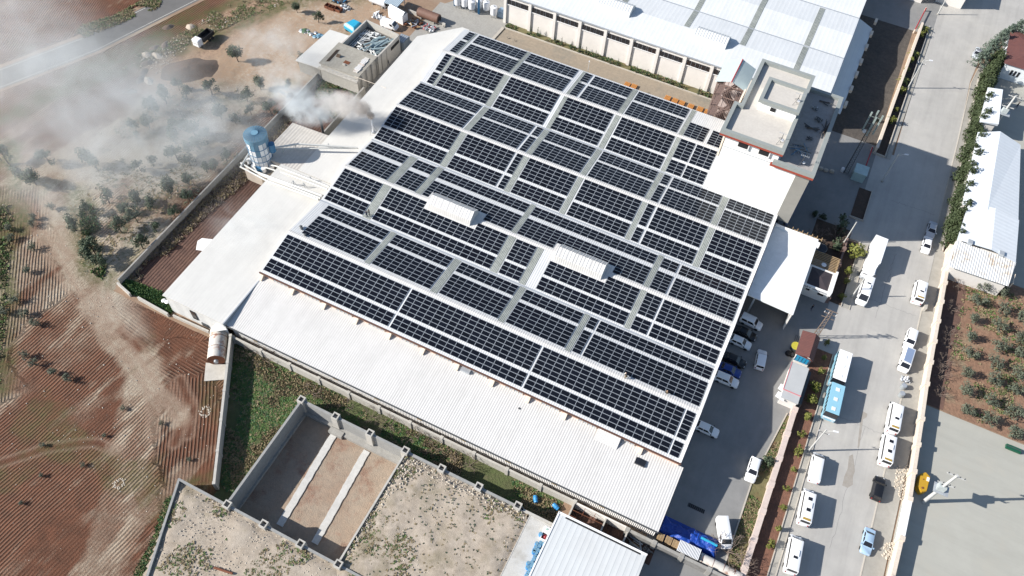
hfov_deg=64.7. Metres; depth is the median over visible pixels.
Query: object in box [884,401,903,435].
minibus
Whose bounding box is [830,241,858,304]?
planting strip
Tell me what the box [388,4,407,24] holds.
white hut
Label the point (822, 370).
planted shrub
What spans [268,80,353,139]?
plot soil
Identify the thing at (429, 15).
rolled tank
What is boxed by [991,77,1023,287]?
neighbour yard
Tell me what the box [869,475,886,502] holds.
parked car
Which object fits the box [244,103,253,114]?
pine tree
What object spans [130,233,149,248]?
pine tree
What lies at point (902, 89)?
planted shrub
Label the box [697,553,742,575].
rusty tank
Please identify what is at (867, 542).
parked car
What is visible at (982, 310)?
weeds
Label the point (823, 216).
garden shrub
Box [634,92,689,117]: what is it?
solar array
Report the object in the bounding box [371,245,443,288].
solar array
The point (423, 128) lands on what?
solar array
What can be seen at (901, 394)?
metal drum
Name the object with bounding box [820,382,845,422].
bus
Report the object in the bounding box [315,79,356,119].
weeds
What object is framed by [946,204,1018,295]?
white shed
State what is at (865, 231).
side entry
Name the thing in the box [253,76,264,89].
pine tree
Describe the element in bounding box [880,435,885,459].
side window
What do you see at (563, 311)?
solar array
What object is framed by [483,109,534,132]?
solar array
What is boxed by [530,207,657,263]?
solar array
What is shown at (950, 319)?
orchard strip
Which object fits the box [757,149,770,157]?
window
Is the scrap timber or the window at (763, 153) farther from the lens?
the window at (763, 153)
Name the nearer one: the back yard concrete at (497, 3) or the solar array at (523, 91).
the solar array at (523, 91)
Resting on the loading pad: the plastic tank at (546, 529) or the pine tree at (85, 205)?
the plastic tank at (546, 529)
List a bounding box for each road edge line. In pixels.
[0,7,146,69]
[2,0,194,86]
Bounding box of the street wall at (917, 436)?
[902,244,953,504]
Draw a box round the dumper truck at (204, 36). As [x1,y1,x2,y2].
[191,28,214,47]
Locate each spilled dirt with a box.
[842,454,854,487]
[858,411,866,446]
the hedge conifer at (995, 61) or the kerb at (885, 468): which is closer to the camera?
the kerb at (885, 468)
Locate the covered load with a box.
[344,19,361,32]
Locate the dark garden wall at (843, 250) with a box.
[825,231,851,302]
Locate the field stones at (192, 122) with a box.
[80,85,274,203]
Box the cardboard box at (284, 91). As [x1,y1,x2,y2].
[277,89,288,97]
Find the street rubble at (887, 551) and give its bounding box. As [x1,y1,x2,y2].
[881,542,893,560]
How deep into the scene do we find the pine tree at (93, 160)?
164.79 m
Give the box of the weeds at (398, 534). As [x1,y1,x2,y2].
[345,456,526,575]
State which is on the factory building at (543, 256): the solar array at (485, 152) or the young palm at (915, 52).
the solar array at (485, 152)
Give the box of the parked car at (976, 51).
[972,47,981,58]
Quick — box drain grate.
[688,503,704,513]
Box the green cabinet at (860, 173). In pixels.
[851,163,869,182]
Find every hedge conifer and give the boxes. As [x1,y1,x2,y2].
[940,227,966,247]
[941,221,964,238]
[943,207,967,228]
[943,213,962,233]
[947,186,968,204]
[948,198,973,214]
[949,196,962,211]
[950,159,976,180]
[953,179,974,196]
[954,164,978,187]
[956,142,979,162]
[958,137,977,153]
[961,148,984,163]
[962,121,983,139]
[962,126,983,141]
[965,112,988,131]
[966,130,987,142]
[967,97,989,119]
[968,105,982,121]
[971,78,995,100]
[971,91,994,108]
[972,107,992,121]
[974,74,994,90]
[977,63,1000,86]
[980,60,1000,78]
[982,57,1001,78]
[985,50,1007,67]
[986,48,1004,61]
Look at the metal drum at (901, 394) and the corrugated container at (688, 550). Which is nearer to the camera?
the corrugated container at (688, 550)
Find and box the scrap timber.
[622,536,642,550]
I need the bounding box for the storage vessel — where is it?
[207,329,227,363]
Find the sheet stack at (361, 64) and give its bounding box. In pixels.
[353,57,368,72]
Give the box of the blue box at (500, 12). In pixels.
[497,7,503,18]
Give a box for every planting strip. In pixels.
[746,349,831,575]
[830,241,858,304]
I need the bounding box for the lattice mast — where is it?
[844,110,883,172]
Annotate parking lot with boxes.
[886,405,1023,575]
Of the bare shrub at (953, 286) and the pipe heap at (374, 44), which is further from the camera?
the pipe heap at (374, 44)
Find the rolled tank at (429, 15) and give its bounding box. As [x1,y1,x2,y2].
[416,7,440,23]
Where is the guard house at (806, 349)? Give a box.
[793,330,819,366]
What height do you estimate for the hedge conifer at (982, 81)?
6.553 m
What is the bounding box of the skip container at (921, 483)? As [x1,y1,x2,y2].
[914,472,929,494]
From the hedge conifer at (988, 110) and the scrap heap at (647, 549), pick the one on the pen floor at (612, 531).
the scrap heap at (647, 549)
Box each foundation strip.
[276,434,335,526]
[311,450,369,544]
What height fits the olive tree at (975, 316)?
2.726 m
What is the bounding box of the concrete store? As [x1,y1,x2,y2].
[318,20,400,92]
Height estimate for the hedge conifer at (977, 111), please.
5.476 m
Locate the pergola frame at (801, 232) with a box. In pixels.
[778,222,822,244]
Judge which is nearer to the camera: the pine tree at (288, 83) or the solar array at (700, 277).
the solar array at (700, 277)
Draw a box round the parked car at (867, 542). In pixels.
[859,526,875,555]
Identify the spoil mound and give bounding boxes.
[136,75,144,83]
[137,68,148,75]
[141,60,154,65]
[142,52,151,57]
[144,77,152,84]
[149,45,159,51]
[152,52,162,58]
[161,41,167,48]
[162,24,174,29]
[186,24,194,29]
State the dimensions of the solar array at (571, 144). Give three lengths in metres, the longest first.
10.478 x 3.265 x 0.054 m
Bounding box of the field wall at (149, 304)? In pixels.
[137,296,169,316]
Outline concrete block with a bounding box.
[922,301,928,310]
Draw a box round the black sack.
[785,350,794,357]
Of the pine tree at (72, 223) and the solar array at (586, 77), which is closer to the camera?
the pine tree at (72, 223)
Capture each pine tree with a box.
[0,144,13,163]
[8,165,23,178]
[19,165,39,184]
[33,148,56,164]
[63,213,77,232]
[74,146,90,165]
[77,237,87,248]
[77,246,93,259]
[78,199,91,213]
[79,235,103,258]
[86,153,99,169]
[89,252,106,266]
[99,185,112,204]
[109,215,126,232]
[115,201,127,213]
[124,204,141,222]
[125,118,138,136]
[128,189,140,204]
[130,160,146,171]
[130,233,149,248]
[139,112,153,128]
[141,95,159,114]
[144,193,155,210]
[145,155,157,166]
[149,221,159,232]
[156,83,168,103]
[159,174,174,193]
[163,145,184,162]
[165,124,179,143]
[167,117,177,127]
[167,205,180,215]
[170,78,181,90]
[174,117,185,130]
[179,83,191,98]
[179,188,194,202]
[181,119,198,136]
[181,140,190,153]
[181,171,192,184]
[183,153,196,164]
[188,132,208,149]
[201,78,219,94]
[201,161,208,172]
[209,158,217,171]
[211,102,227,118]
[220,147,230,160]
[225,45,242,61]
[228,113,240,123]
[240,86,253,101]
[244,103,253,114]
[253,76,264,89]
[261,100,278,115]
[284,78,290,89]
[291,1,299,12]
[312,10,323,22]
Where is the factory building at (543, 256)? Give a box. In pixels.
[259,29,777,465]
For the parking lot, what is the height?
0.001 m
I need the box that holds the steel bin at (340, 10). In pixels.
[333,5,342,12]
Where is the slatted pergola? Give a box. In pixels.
[811,250,840,272]
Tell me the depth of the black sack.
148.62 m
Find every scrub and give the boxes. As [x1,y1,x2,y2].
[70,90,259,271]
[127,96,306,282]
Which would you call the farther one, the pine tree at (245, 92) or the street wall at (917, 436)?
the pine tree at (245, 92)
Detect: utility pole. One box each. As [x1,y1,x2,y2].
[922,472,965,503]
[992,95,1021,129]
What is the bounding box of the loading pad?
[501,516,551,575]
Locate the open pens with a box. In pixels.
[568,503,627,541]
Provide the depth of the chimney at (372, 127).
167.61 m
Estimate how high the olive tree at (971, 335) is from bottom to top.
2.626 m
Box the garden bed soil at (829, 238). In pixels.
[811,218,849,264]
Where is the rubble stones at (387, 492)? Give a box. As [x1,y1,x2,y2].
[348,458,524,554]
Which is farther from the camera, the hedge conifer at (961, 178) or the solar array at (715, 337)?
the hedge conifer at (961, 178)
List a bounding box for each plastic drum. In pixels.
[533,495,537,502]
[552,502,559,509]
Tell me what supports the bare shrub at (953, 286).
on the orchard strip at (950, 319)
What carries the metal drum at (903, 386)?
on the sidewalk at (883, 528)
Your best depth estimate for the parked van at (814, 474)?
134.44 m
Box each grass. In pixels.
[76,0,161,37]
[123,0,288,69]
[221,346,559,513]
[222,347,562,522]
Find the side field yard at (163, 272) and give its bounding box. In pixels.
[136,138,274,311]
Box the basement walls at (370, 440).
[146,395,523,575]
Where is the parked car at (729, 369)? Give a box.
[718,362,741,378]
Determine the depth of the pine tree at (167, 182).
162.09 m
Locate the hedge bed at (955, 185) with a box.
[941,60,989,251]
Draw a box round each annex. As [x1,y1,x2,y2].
[162,164,330,337]
[270,123,328,170]
[295,30,348,78]
[298,27,468,183]
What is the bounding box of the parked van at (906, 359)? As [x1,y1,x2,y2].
[897,346,915,373]
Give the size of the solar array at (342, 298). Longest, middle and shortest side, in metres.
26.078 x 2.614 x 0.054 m
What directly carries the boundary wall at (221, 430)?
on the field at (54, 525)
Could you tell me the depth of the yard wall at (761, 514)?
132.37 m
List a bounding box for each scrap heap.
[331,0,346,3]
[340,3,350,10]
[372,11,385,20]
[403,18,422,28]
[423,23,435,32]
[643,545,653,554]
[789,143,813,156]
[900,375,909,382]
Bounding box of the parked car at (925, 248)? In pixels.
[920,235,932,254]
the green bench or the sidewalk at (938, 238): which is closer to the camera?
the green bench
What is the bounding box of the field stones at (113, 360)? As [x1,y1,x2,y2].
[2,98,278,560]
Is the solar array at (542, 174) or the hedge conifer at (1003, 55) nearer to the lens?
the solar array at (542, 174)
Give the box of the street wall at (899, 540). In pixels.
[887,534,905,575]
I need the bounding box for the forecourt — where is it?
[817,302,849,354]
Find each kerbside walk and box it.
[768,354,834,575]
[841,242,866,308]
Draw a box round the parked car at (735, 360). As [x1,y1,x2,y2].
[722,351,746,368]
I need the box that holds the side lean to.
[831,18,877,113]
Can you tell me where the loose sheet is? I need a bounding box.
[211,324,227,330]
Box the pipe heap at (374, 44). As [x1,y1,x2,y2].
[349,29,393,55]
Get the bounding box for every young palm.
[896,75,910,84]
[908,50,919,58]
[917,25,930,33]
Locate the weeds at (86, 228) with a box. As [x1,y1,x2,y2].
[76,193,107,278]
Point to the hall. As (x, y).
(695, 43)
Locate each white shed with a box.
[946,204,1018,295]
[958,131,1020,218]
[979,87,1002,131]
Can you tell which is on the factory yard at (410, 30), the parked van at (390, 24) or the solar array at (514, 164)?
the parked van at (390, 24)
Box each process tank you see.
[454,0,460,8]
[461,0,467,9]
[468,0,474,12]
[476,0,482,9]
[483,0,489,11]
[490,5,496,18]
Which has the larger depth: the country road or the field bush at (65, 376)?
the country road
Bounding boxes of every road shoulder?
[0,0,203,91]
[0,4,144,67]
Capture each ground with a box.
[143,483,336,575]
[337,456,527,575]
[817,31,1023,575]
[926,284,1023,443]
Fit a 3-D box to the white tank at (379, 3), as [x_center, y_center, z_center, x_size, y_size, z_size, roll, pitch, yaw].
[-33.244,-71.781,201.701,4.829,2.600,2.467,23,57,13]
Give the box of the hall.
[503,0,865,93]
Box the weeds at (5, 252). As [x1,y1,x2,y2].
[0,203,12,380]
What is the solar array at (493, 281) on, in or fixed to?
on the factory building at (543, 256)
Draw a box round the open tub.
[539,531,547,541]
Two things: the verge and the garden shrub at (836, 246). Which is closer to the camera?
the verge
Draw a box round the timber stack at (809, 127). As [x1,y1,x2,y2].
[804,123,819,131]
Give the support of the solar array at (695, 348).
on the factory building at (543, 256)
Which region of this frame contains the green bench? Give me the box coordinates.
[1005,444,1021,453]
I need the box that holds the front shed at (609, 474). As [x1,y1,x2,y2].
[225,277,682,536]
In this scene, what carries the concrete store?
on the factory yard at (410, 30)
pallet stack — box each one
[656,532,664,542]
[663,535,672,546]
[670,539,678,550]
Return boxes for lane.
[365,2,505,92]
[495,29,714,116]
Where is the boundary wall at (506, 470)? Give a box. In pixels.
[231,335,576,507]
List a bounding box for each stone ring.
[112,478,125,489]
[198,406,210,417]
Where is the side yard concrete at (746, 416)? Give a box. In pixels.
[639,131,875,575]
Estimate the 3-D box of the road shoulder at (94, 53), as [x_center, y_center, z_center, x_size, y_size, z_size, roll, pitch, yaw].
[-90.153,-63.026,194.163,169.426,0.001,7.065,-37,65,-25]
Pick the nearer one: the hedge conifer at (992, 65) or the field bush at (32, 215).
the field bush at (32, 215)
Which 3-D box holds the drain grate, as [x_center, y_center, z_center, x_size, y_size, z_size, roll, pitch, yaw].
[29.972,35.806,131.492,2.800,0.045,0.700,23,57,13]
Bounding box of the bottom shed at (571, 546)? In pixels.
[529,511,646,575]
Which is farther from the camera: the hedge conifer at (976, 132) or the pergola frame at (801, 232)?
the hedge conifer at (976, 132)
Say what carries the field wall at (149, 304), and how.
on the factory yard at (410, 30)
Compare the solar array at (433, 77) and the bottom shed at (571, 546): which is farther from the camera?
the solar array at (433, 77)
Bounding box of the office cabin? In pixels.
[777,362,810,408]
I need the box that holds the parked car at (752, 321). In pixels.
[739,311,762,330]
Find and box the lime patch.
[196,238,211,250]
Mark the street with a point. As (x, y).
(872, 341)
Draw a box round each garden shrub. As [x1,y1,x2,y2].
[763,455,774,466]
[818,213,826,219]
[832,237,842,251]
[836,213,849,235]
[837,293,846,300]
[844,266,853,273]
[847,243,867,258]
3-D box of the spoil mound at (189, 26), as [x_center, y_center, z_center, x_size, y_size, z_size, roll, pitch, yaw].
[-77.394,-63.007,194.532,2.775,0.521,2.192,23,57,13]
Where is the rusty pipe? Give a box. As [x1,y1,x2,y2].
[213,566,232,574]
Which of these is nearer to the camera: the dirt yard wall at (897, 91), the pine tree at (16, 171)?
the pine tree at (16, 171)
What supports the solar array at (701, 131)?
on the factory building at (543, 256)
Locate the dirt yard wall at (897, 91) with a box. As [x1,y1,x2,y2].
[874,22,923,151]
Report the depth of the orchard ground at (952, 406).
149.44 m
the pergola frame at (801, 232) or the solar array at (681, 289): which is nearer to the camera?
the solar array at (681, 289)
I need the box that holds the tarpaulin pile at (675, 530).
[657,515,718,558]
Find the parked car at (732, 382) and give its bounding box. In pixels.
[714,370,738,388]
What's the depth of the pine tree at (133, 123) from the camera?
171.51 m
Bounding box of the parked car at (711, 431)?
[695,420,719,437]
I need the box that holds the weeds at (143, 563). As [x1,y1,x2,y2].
[133,494,172,575]
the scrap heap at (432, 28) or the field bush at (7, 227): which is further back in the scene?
the scrap heap at (432, 28)
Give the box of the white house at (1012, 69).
[998,31,1023,84]
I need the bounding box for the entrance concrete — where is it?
[861,0,940,31]
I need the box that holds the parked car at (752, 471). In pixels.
[744,456,761,483]
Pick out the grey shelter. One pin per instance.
(396, 3)
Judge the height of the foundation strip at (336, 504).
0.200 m
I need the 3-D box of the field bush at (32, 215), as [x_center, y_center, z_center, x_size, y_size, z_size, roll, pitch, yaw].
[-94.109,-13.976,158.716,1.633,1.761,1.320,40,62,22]
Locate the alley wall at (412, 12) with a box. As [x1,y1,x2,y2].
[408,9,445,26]
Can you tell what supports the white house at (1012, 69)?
on the neighbour yard at (1012, 126)
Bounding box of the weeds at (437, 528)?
[347,459,527,575]
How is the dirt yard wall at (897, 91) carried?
on the ground at (913, 39)
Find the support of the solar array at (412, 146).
on the factory building at (543, 256)
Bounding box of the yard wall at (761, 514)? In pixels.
[739,406,798,575]
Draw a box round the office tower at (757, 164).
[707,59,843,230]
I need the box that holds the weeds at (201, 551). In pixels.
[155,497,309,575]
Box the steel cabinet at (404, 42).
[399,34,409,50]
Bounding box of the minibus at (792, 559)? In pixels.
[782,534,804,575]
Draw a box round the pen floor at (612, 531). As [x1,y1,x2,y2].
[570,508,654,564]
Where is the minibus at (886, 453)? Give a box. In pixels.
[876,432,896,467]
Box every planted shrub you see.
[766,539,775,548]
[775,525,781,530]
[778,504,787,510]
[794,444,803,457]
[797,430,806,437]
[804,412,811,420]
[805,394,818,403]
[810,380,820,392]
[817,367,825,373]
[888,115,896,123]
[896,86,906,93]
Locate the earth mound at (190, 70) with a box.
[161,58,218,82]
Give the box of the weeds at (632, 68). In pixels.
[505,23,711,97]
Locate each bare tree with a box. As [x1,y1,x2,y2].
[709,528,747,568]
[729,554,758,575]
[809,224,827,242]
[826,223,849,240]
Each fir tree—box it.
[967,47,992,68]
[976,37,999,59]
[984,29,1009,51]
[996,23,1016,43]
[1008,18,1023,35]
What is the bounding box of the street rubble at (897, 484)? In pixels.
[893,464,908,499]
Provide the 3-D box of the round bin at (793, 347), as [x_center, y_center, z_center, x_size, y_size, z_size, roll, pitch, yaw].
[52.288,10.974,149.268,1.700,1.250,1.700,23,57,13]
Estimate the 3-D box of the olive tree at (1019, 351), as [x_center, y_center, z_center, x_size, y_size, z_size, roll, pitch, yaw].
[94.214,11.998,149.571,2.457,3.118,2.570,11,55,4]
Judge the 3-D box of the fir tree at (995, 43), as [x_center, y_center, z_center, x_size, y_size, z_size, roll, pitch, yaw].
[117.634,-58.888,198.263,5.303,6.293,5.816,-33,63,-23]
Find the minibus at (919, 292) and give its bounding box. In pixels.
[910,280,927,305]
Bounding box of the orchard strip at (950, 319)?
[926,280,966,409]
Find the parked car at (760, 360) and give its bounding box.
[753,349,767,370]
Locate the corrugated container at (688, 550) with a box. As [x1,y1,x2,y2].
[676,540,701,560]
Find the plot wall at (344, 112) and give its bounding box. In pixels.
[324,86,365,134]
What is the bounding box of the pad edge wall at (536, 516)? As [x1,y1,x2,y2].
[500,508,552,575]
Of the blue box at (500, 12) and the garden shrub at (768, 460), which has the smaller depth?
the garden shrub at (768, 460)
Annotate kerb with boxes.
[492,27,504,38]
[505,27,710,99]
[724,413,787,563]
[767,354,833,575]
[775,418,821,575]
[841,238,860,305]
[849,190,872,221]
[849,245,868,309]
[860,302,923,575]
[873,26,929,157]
[931,64,980,247]
[942,66,986,250]
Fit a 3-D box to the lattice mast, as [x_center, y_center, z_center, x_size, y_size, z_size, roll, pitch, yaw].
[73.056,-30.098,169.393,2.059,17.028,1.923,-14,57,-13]
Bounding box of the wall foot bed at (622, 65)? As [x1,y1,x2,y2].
[509,25,712,98]
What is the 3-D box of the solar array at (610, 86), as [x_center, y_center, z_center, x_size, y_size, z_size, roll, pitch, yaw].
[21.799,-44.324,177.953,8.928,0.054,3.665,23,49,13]
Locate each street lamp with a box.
[807,429,838,451]
[851,277,865,297]
[881,154,908,181]
[907,60,932,87]
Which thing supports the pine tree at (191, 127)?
on the field at (54, 525)
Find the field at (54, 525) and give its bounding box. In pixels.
[0,0,381,575]
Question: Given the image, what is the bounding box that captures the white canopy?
[747,223,820,328]
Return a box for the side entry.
[849,155,898,246]
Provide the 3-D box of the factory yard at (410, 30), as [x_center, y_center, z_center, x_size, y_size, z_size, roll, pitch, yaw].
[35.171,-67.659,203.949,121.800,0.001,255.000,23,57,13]
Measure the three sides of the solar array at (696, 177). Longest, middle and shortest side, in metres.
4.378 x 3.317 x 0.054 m
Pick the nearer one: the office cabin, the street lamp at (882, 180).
the office cabin
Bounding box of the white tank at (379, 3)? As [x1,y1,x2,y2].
[369,0,387,8]
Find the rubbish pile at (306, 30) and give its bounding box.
[299,28,323,37]
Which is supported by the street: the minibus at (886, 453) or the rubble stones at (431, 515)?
the minibus at (886, 453)
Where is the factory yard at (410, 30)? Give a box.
[114,0,913,536]
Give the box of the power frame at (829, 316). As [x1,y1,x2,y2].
[814,309,837,335]
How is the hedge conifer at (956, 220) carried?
on the hedge bed at (955, 185)
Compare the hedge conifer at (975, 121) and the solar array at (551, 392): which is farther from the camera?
the hedge conifer at (975, 121)
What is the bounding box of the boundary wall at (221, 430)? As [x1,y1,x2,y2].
[212,334,233,489]
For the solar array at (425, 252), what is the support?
on the factory building at (543, 256)
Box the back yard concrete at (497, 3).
[445,0,506,23]
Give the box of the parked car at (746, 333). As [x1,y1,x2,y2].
[733,324,756,341]
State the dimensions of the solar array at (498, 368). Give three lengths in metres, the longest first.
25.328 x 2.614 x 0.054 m
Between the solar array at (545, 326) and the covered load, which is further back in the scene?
the covered load
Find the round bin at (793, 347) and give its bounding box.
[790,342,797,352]
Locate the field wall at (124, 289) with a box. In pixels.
[117,282,131,296]
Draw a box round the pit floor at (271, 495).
[240,416,396,560]
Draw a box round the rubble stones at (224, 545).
[157,488,337,575]
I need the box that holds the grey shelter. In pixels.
[383,0,404,6]
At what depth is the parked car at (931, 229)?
166.37 m
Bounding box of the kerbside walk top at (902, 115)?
[886,27,933,159]
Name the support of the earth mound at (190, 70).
on the field at (54, 525)
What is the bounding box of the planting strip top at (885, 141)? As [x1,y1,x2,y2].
[876,28,927,155]
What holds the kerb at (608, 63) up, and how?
on the factory yard at (410, 30)
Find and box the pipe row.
[327,50,338,60]
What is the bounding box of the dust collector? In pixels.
[240,126,357,199]
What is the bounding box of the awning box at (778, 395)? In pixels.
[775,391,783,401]
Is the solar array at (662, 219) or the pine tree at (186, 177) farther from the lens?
the pine tree at (186, 177)
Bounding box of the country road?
[0,0,198,88]
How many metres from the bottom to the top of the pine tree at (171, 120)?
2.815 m
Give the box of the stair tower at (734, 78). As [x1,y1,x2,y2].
[707,59,755,155]
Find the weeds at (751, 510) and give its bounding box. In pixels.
[728,422,786,570]
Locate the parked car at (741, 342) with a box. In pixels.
[729,334,751,350]
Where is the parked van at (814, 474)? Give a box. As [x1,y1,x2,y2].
[807,452,825,484]
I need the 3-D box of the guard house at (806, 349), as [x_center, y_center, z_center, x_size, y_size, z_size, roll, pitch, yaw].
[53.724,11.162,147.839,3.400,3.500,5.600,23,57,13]
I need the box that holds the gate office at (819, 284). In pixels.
[800,264,838,302]
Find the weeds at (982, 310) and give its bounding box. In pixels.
[943,286,1023,423]
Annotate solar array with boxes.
[263,258,394,325]
[273,234,409,310]
[302,216,379,259]
[321,206,389,239]
[324,188,368,214]
[333,168,381,201]
[348,151,398,179]
[365,142,408,162]
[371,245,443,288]
[372,208,495,268]
[374,127,446,163]
[380,188,507,254]
[384,107,459,149]
[389,234,452,266]
[390,315,527,386]
[395,170,426,190]
[399,91,472,127]
[399,289,540,369]
[411,160,435,174]
[413,83,481,112]
[422,180,521,230]
[427,72,438,83]
[435,53,451,71]
[436,75,491,103]
[437,170,529,211]
[439,274,510,317]
[445,57,503,90]
[447,155,501,185]
[450,40,465,52]
[455,262,518,295]
[456,134,514,171]
[460,44,518,71]
[462,32,474,40]
[469,118,526,147]
[472,35,526,58]
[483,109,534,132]
[492,96,547,124]
[498,175,510,188]
[498,261,524,280]
[500,77,559,111]
[505,302,575,347]
[506,153,522,174]
[506,239,536,266]
[510,180,564,210]
[513,63,570,90]
[517,218,650,284]
[519,136,535,151]
[519,158,576,195]
[520,289,583,323]
[523,375,672,452]
[525,54,577,77]
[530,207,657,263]
[531,126,542,136]
[531,347,684,434]
[532,141,588,172]
[536,277,628,324]
[544,131,595,156]
[544,261,639,309]
[550,117,602,145]
[558,98,612,131]
[566,202,629,236]
[569,82,584,95]
[572,330,590,354]
[575,179,641,221]
[579,86,625,110]
[580,73,591,82]
[582,334,707,406]
[585,317,597,329]
[587,161,651,196]
[590,76,632,96]
[596,321,712,379]
[598,151,657,179]
[605,137,664,168]
[613,117,674,153]
[624,102,682,132]
[630,227,643,242]
[630,316,651,334]
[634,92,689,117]
[637,292,661,319]
[638,203,654,226]
[640,230,696,263]
[648,207,707,247]
[648,324,719,363]
[649,271,672,293]
[650,185,664,201]
[655,300,729,347]
[660,174,670,185]
[660,188,716,222]
[660,258,678,272]
[666,159,685,176]
[668,278,738,320]
[669,178,721,204]
[669,440,683,457]
[673,138,695,161]
[676,410,695,439]
[678,265,743,298]
[682,165,707,184]
[684,122,708,141]
[689,144,716,169]
[699,254,750,285]
[706,130,722,147]
[706,230,760,268]
[717,210,768,242]
[725,199,773,223]
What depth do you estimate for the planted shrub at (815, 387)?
143.94 m
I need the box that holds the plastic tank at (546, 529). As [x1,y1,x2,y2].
[542,526,550,532]
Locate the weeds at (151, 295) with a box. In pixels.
[121,278,172,314]
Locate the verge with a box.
[726,415,788,568]
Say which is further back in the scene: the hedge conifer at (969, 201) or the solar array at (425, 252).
the hedge conifer at (969, 201)
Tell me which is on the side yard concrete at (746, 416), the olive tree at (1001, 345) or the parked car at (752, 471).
the parked car at (752, 471)
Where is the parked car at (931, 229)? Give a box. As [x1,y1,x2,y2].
[925,220,937,237]
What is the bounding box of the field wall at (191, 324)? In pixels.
[172,314,209,333]
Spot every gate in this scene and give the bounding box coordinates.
[865,146,872,165]
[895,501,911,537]
[913,7,926,32]
[933,3,942,30]
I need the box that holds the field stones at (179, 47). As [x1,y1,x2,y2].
[134,0,278,79]
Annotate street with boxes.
[776,0,1023,575]
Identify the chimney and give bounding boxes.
[318,116,324,133]
[370,115,375,133]
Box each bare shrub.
[242,339,264,356]
[252,348,274,366]
[302,382,321,400]
[339,398,352,412]
[359,404,380,424]
[377,411,396,430]
[402,421,428,443]
[424,435,440,454]
[443,445,459,463]
[459,453,477,472]
[934,386,952,397]
[936,363,952,379]
[937,353,954,366]
[942,326,958,337]
[947,278,965,292]
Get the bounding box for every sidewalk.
[862,249,944,575]
[932,63,985,250]
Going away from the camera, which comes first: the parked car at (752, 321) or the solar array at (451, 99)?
the parked car at (752, 321)
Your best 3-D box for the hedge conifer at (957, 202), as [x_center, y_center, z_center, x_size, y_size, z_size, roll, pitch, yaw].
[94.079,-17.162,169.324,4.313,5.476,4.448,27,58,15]
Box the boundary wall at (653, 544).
[623,526,724,575]
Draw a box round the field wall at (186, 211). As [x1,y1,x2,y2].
[117,73,318,283]
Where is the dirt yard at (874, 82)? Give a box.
[832,15,912,145]
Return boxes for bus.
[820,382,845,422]
[828,349,852,384]
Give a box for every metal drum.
[898,391,905,397]
[899,383,906,389]
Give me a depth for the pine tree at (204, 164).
166.48 m
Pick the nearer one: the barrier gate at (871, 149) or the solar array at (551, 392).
the solar array at (551, 392)
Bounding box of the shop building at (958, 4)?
[935,0,964,8]
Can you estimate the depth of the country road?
189.19 m
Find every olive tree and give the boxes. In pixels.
[959,379,974,395]
[961,365,976,377]
[961,403,977,415]
[962,346,980,358]
[966,329,977,341]
[968,293,989,305]
[970,313,980,323]
[976,282,992,291]
[981,409,1000,428]
[984,392,1000,408]
[987,370,1003,388]
[988,353,1004,369]
[991,316,1009,333]
[991,336,1012,352]
[997,299,1012,315]
[999,286,1009,296]
[1003,402,1023,420]
[1007,382,1023,395]
[1008,423,1023,439]
[1011,363,1023,382]
[1014,330,1023,343]
[1014,346,1023,357]
[1017,310,1023,325]
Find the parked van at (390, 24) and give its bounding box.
[380,17,398,31]
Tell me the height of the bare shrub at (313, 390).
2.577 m
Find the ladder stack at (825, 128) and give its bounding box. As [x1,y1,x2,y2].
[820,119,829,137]
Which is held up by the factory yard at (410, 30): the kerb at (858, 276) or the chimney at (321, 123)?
the chimney at (321, 123)
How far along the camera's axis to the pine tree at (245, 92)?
178.34 m
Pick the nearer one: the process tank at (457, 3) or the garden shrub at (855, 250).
the garden shrub at (855, 250)
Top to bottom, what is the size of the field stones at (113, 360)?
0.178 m
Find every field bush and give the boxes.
[0,306,9,314]
[4,221,10,230]
[4,233,15,241]
[8,293,20,303]
[17,350,29,360]
[18,307,29,317]
[22,264,29,272]
[26,218,36,227]
[27,212,35,219]
[27,241,35,250]
[27,357,39,366]
[29,318,40,325]
[44,201,55,210]
[47,368,57,374]
[61,373,72,381]
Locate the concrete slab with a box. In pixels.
[204,363,225,380]
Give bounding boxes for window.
[189,310,198,320]
[736,142,749,150]
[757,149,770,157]
[786,538,791,566]
[793,355,808,364]
[799,492,804,518]
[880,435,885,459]
[888,404,893,426]
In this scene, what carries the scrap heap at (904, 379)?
on the street
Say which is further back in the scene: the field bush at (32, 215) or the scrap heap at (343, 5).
the scrap heap at (343, 5)
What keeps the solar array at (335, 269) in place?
on the factory building at (543, 256)
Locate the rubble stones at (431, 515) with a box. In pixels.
[334,462,519,575]
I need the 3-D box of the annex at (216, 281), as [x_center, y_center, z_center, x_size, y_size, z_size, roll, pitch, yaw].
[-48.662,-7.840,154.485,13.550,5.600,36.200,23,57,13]
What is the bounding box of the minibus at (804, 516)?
[796,488,816,527]
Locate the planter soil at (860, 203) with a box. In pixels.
[851,187,870,219]

